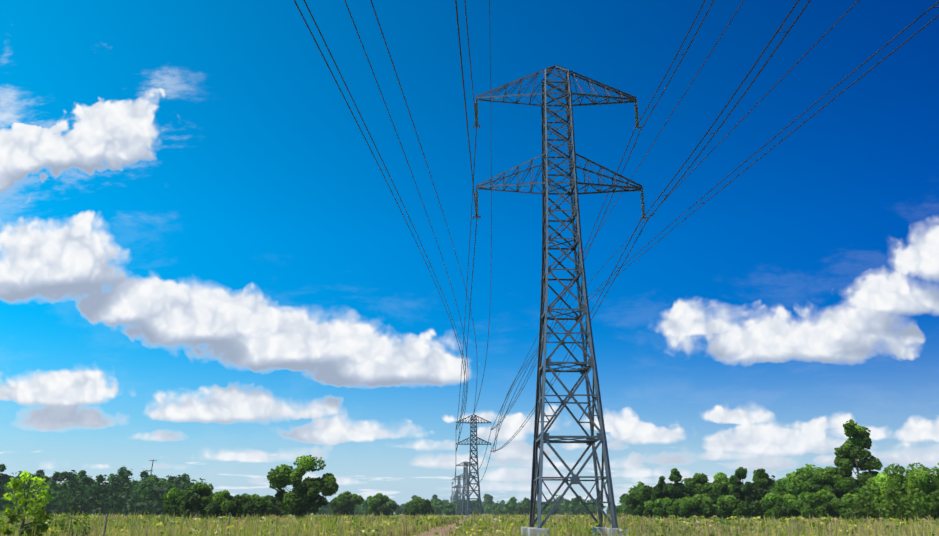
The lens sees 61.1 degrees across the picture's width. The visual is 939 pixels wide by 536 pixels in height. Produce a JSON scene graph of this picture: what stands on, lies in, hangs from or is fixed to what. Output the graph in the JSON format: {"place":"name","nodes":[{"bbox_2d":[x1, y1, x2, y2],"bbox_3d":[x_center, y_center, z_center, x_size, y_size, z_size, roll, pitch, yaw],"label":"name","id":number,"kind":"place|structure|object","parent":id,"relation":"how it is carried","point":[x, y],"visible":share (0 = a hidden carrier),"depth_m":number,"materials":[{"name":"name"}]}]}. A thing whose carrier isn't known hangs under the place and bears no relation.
{"place":"outdoors","nodes":[
{"label":"outdoors","id":0,"kind":"place"},
{"bbox_2d":[54,513,610,535],"bbox_3d":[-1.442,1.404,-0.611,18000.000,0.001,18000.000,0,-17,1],"label":"meadow ground","id":1,"kind":"structure","parent":0,"point":[438,529],"depth_m":95.43,"materials":[{"name":"brown soil"}]},
{"bbox_2d":[0,471,53,535],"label":"bush","id":2,"kind":"object","parent":1,"relation":"on","point":[37,514],"visible":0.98,"depth_m":25.06,"materials":[{"name":"green plant"}]},
{"bbox_2d":[52,505,91,535],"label":"shrub","id":3,"kind":"object","parent":1,"relation":"on","point":[59,522],"visible":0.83,"depth_m":32.63,"materials":[{"name":"green plant"}]},
{"bbox_2d":[0,464,204,515],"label":"tree line","id":4,"kind":"object","parent":1,"relation":"on","point":[122,494],"visible":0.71,"depth_m":327.30,"materials":[{"name":"green plant"}]},
{"bbox_2d":[103,514,107,535],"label":"fence post","id":5,"kind":"object","parent":1,"relation":"on","point":[105,525],"visible":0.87,"depth_m":28.66,"materials":[{"name":"grey wood"}]},
{"bbox_2d":[162,487,194,517],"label":"tree","id":6,"kind":"object","parent":1,"relation":"on","point":[172,500],"visible":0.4,"depth_m":143.07,"materials":[{"name":"green plant"}]},
{"bbox_2d":[179,482,213,517],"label":"tree","id":7,"kind":"object","parent":1,"relation":"on","point":[199,501],"visible":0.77,"depth_m":134.05,"materials":[{"name":"green plant"}]},
{"bbox_2d":[204,489,246,518],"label":"bush","id":8,"kind":"object","parent":1,"relation":"on","point":[224,503],"visible":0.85,"depth_m":128.91,"materials":[{"name":"green plant"}]},
{"bbox_2d":[237,494,273,518],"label":"bush","id":9,"kind":"object","parent":1,"relation":"on","point":[255,504],"visible":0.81,"depth_m":152.68,"materials":[{"name":"green plant"}]},
{"bbox_2d":[252,494,287,516],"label":"bush","id":10,"kind":"object","parent":1,"relation":"on","point":[276,510],"visible":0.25,"depth_m":200.56,"materials":[{"name":"green plant"}]},
{"bbox_2d":[266,455,338,517],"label":"tree","id":11,"kind":"object","parent":1,"relation":"on","point":[303,497],"visible":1,"depth_m":143.74,"materials":[{"name":"green plant"}]},
{"bbox_2d":[49,493,620,513],"bbox_3d":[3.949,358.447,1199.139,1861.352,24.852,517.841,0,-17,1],"label":"trees","id":12,"kind":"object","parent":1,"relation":"on","point":[488,498],"depth_m":1007.77,"materials":[{"name":"green plant"}]},
{"bbox_2d":[329,491,364,515],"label":"bush","id":13,"kind":"object","parent":1,"relation":"on","point":[346,502],"visible":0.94,"depth_m":285.20,"materials":[{"name":"green plant"}]},
{"bbox_2d":[248,496,455,515],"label":"trees","id":14,"kind":"object","parent":1,"relation":"on","point":[448,509],"visible":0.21,"depth_m":587.36,"materials":[{"name":"green plant"}]},
{"bbox_2d":[367,493,396,515],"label":"bush","id":15,"kind":"object","parent":1,"relation":"on","point":[377,503],"visible":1,"depth_m":313.89,"materials":[{"name":"green plant"}]},
{"bbox_2d":[403,496,434,515],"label":"bush","id":16,"kind":"object","parent":1,"relation":"on","point":[415,506],"visible":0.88,"depth_m":321.69,"materials":[{"name":"green plant"}]},
{"bbox_2d":[452,476,465,514],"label":"pylon","id":17,"kind":"object","parent":1,"relation":"on","point":[457,487],"visible":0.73,"depth_m":603.18,"materials":[{"name":"metal"}]},
{"bbox_2d":[455,461,475,515],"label":"pylon","id":18,"kind":"object","parent":1,"relation":"on","point":[465,470],"visible":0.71,"depth_m":419.36,"materials":[{"name":"metal"}]},
{"bbox_2d":[0,508,938,535],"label":"meadow grass","id":19,"kind":"structure","parent":1,"relation":"on","point":[364,525],"depth_m":56.13,"materials":[{"name":"green plant"}]},
{"bbox_2d":[455,414,491,518],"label":"pylon","id":20,"kind":"object","parent":1,"relation":"on","point":[473,427],"visible":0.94,"depth_m":235.09,"materials":[{"name":"metal"}]},
{"bbox_2d":[431,497,615,514],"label":"tree line","id":21,"kind":"object","parent":1,"relation":"on","point":[573,506],"visible":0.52,"depth_m":641.38,"materials":[{"name":"green plant"}]},
{"bbox_2d":[472,65,647,535],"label":"pylon","id":22,"kind":"object","parent":1,"relation":"on","point":[539,441],"visible":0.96,"depth_m":48.44,"materials":[{"name":"metal"}]},
{"bbox_2d":[294,0,938,501],"bbox_3d":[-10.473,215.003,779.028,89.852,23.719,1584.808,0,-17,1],"label":"conductors","id":23,"kind":"object","parent":22,"relation":"hanging from","point":[616,172],"visible":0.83,"depth_m":45.45,"materials":[{"name":"metal"}]},
{"bbox_2d":[623,485,653,517],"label":"tree","id":24,"kind":"object","parent":1,"relation":"on","point":[635,499],"visible":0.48,"depth_m":188.77,"materials":[{"name":"green plant"}]},
{"bbox_2d":[643,497,678,518],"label":"bush","id":25,"kind":"object","parent":1,"relation":"on","point":[662,507],"visible":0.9,"depth_m":161.99,"materials":[{"name":"green plant"}]},
{"bbox_2d":[651,476,671,502],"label":"tree","id":26,"kind":"object","parent":1,"relation":"on","point":[660,489],"visible":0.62,"depth_m":171.40,"materials":[{"name":"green plant"}]},
{"bbox_2d":[665,468,685,517],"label":"tree","id":27,"kind":"object","parent":1,"relation":"on","point":[677,489],"visible":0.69,"depth_m":169.22,"materials":[{"name":"green plant"}]},
{"bbox_2d":[673,494,717,518],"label":"bush","id":28,"kind":"object","parent":1,"relation":"on","point":[696,505],"visible":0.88,"depth_m":158.34,"materials":[{"name":"green plant"}]},
{"bbox_2d":[684,473,708,500],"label":"tree","id":29,"kind":"object","parent":1,"relation":"on","point":[694,485],"visible":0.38,"depth_m":176.03,"materials":[{"name":"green plant"}]},
{"bbox_2d":[701,472,736,516],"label":"tree","id":30,"kind":"object","parent":1,"relation":"on","point":[721,485],"visible":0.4,"depth_m":169.27,"materials":[{"name":"green plant"}]},
{"bbox_2d":[717,495,762,519],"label":"bush","id":31,"kind":"object","parent":1,"relation":"on","point":[730,506],"visible":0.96,"depth_m":149.76,"materials":[{"name":"green plant"}]},
{"bbox_2d":[729,467,759,515],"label":"tree","id":32,"kind":"object","parent":1,"relation":"on","point":[746,493],"visible":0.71,"depth_m":163.56,"materials":[{"name":"green plant"}]},
{"bbox_2d":[751,468,771,518],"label":"tree","id":33,"kind":"object","parent":1,"relation":"on","point":[761,479],"visible":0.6,"depth_m":161.17,"materials":[{"name":"green plant"}]},
{"bbox_2d":[615,472,917,516],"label":"trees","id":34,"kind":"object","parent":1,"relation":"on","point":[624,509],"visible":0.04,"depth_m":285.48,"materials":[{"name":"green plant"}]},
{"bbox_2d":[759,492,800,519],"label":"bush","id":35,"kind":"object","parent":1,"relation":"on","point":[775,504],"visible":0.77,"depth_m":141.16,"materials":[{"name":"green plant"}]},
{"bbox_2d":[770,464,836,515],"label":"tree","id":36,"kind":"object","parent":1,"relation":"on","point":[798,482],"visible":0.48,"depth_m":145.44,"materials":[{"name":"green plant"}]},
{"bbox_2d":[796,489,841,518],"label":"bush","id":37,"kind":"object","parent":1,"relation":"on","point":[814,508],"visible":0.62,"depth_m":131.62,"materials":[{"name":"green plant"}]},
{"bbox_2d":[811,466,857,512],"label":"tree","id":38,"kind":"object","parent":1,"relation":"on","point":[831,479],"visible":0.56,"depth_m":141.76,"materials":[{"name":"green plant"}]},
{"bbox_2d":[830,492,879,520],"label":"bush","id":39,"kind":"object","parent":1,"relation":"on","point":[848,505],"visible":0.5,"depth_m":119.48,"materials":[{"name":"green plant"}]},
{"bbox_2d":[834,419,882,494],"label":"tree","id":40,"kind":"object","parent":1,"relation":"on","point":[849,452],"visible":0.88,"depth_m":134.17,"materials":[{"name":"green plant"}]},
{"bbox_2d":[857,471,911,520],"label":"tree","id":41,"kind":"object","parent":1,"relation":"on","point":[864,502],"visible":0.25,"depth_m":113.09,"materials":[{"name":"green plant"}]},
{"bbox_2d":[870,462,938,521],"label":"tree","id":42,"kind":"object","parent":1,"relation":"on","point":[893,490],"visible":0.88,"depth_m":103.80,"materials":[{"name":"green plant"}]},
{"bbox_2d":[907,463,938,513],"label":"tree","id":43,"kind":"object","parent":1,"relation":"on","point":[920,475],"visible":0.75,"depth_m":100.30,"materials":[{"name":"green plant"}]},
{"bbox_2d":[0,0,938,512],"label":"sky","id":44,"kind":"structure","parent":0,"point":[210,271],"materials":[{"name":"blue"}]}
]}

